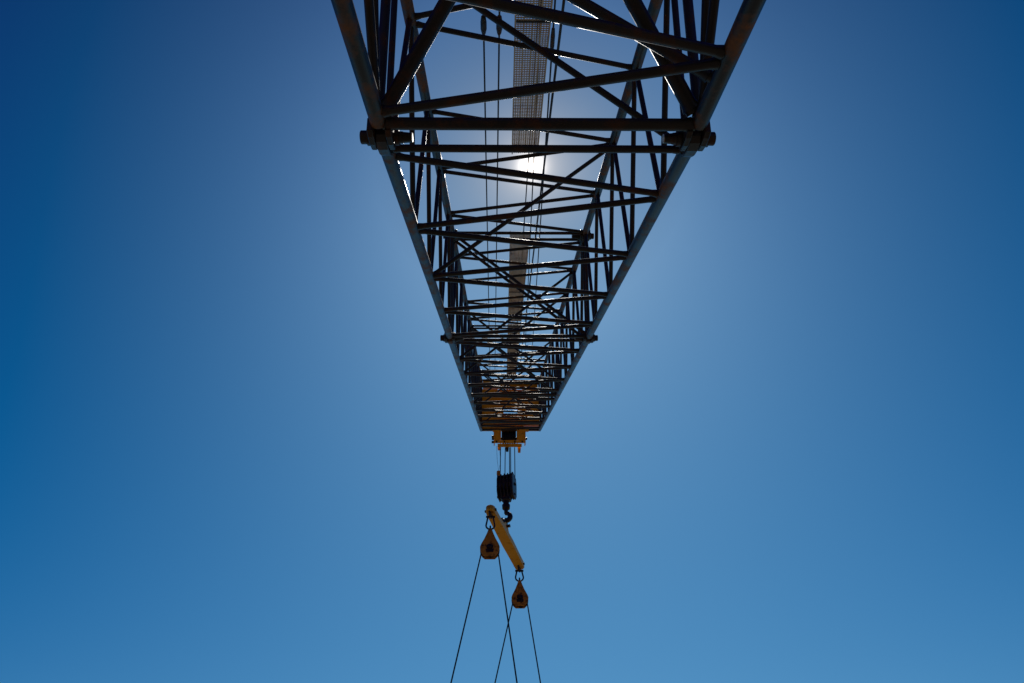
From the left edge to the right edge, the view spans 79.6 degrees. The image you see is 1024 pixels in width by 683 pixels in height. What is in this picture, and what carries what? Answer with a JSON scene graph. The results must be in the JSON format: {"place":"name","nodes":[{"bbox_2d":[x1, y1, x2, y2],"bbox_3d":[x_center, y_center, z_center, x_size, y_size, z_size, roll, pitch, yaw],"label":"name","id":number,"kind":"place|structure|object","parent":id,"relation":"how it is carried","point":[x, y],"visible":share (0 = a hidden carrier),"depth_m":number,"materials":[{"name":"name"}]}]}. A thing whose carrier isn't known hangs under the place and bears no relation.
{"place":"outdoors","nodes":[
{"label":"outdoors","id":0,"kind":"place"},
{"bbox_2d":[0,0,1023,682],"label":"sky","id":1,"kind":"structure","parent":0,"point":[241,440],"materials":[{"name":"blue"}]},
{"bbox_2d":[331,0,765,452],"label":"lattice boom","id":2,"kind":"object","parent":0,"point":[710,71],"visible":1,"depth_m":6.00,"materials":[{"name":"paint"}]},
{"bbox_2d":[480,15,489,359],"bbox_3d":[-0.549,-1.579,14.122,0.068,15.162,19.403,1,-52,-2],"label":"hoist rope","id":3,"kind":"object","parent":2,"relation":"attached to","point":[483,22],"visible":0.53,"depth_m":7.65,"materials":[{"name":"metal"}]},
{"bbox_2d":[495,11,501,350],"bbox_3d":[-0.364,-1.579,14.124,0.068,15.162,19.402,1,-52,-1],"label":"hoist rope","id":4,"kind":"object","parent":2,"relation":"attached to","point":[499,29],"visible":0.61,"depth_m":8.08,"materials":[{"name":"metal"}]},
{"bbox_2d":[496,472,516,522],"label":"hook block","id":5,"kind":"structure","parent":2,"relation":"hanging from","point":[506,486],"depth_m":22.88,"materials":[{"name":"metal"}]},
{"bbox_2d":[485,505,524,572],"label":"spreader beam","id":6,"kind":"structure","parent":5,"relation":"hanging from","point":[507,541],"depth_m":21.25,"materials":[{"name":"yellow metal"}]},
{"bbox_2d":[485,516,494,529],"bbox_3d":[-0.704,5.913,20.018,0.335,0.542,0.072,0,-52,-1],"label":"bow shackle","id":7,"kind":"object","parent":6,"relation":"attached to","point":[487,517],"visible":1,"depth_m":20.03,"materials":[{"name":"metal"}]},
{"bbox_2d":[480,525,499,558],"bbox_3d":[-0.696,6.338,19.468,0.620,1.165,0.320,0,-52,-1],"label":"snatch block","id":8,"kind":"object","parent":7,"relation":"hanging from","point":[489,547],"depth_m":19.18,"materials":[{"name":"yellow paint"}]},
{"bbox_2d":[450,552,517,682],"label":"sling rope","id":9,"kind":"object","parent":8,"relation":"hanging from","point":[467,615],"visible":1,"depth_m":17.40,"materials":[{"name":"metal"}]},
{"bbox_2d":[515,570,523,581],"bbox_3d":[0.265,8.393,21.994,0.335,0.469,0.072,0,-52,-1],"label":"bow shackle","id":10,"kind":"object","parent":6,"relation":"attached to","point":[516,571],"visible":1,"depth_m":21.98,"materials":[{"name":"metal"}]},
{"bbox_2d":[511,577,527,608],"bbox_3d":[0.272,8.776,21.499,0.588,1.100,0.320,0,-52,-1],"label":"snatch block","id":11,"kind":"object","parent":10,"relation":"hanging from","point":[519,597],"depth_m":21.23,"materials":[{"name":"yellow paint"}]},
{"bbox_2d":[494,602,540,682],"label":"sling rope","id":12,"kind":"object","parent":11,"relation":"hanging from","point":[533,644],"visible":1,"depth_m":20.03,"materials":[{"name":"metal"}]},
{"bbox_2d":[517,0,538,321],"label":"hoist rope","id":13,"kind":"object","parent":2,"relation":"attached to","point":[528,153],"depth_m":9.94,"materials":[{"name":"metal"}]},
{"bbox_2d":[524,0,541,366],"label":"hoist rope","id":14,"kind":"object","parent":2,"relation":"attached to","point":[532,196],"visible":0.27,"depth_m":10.87,"materials":[{"name":"metal"}]},
{"bbox_2d":[519,0,564,372],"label":"hoist rope","id":15,"kind":"object","parent":2,"relation":"attached to","point":[558,48],"visible":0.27,"depth_m":8.18,"materials":[{"name":"metal"}]},
{"bbox_2d":[531,0,555,362],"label":"hoist rope","id":16,"kind":"object","parent":2,"relation":"attached to","point":[552,39],"visible":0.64,"depth_m":7.65,"materials":[{"name":"metal"}]}
]}

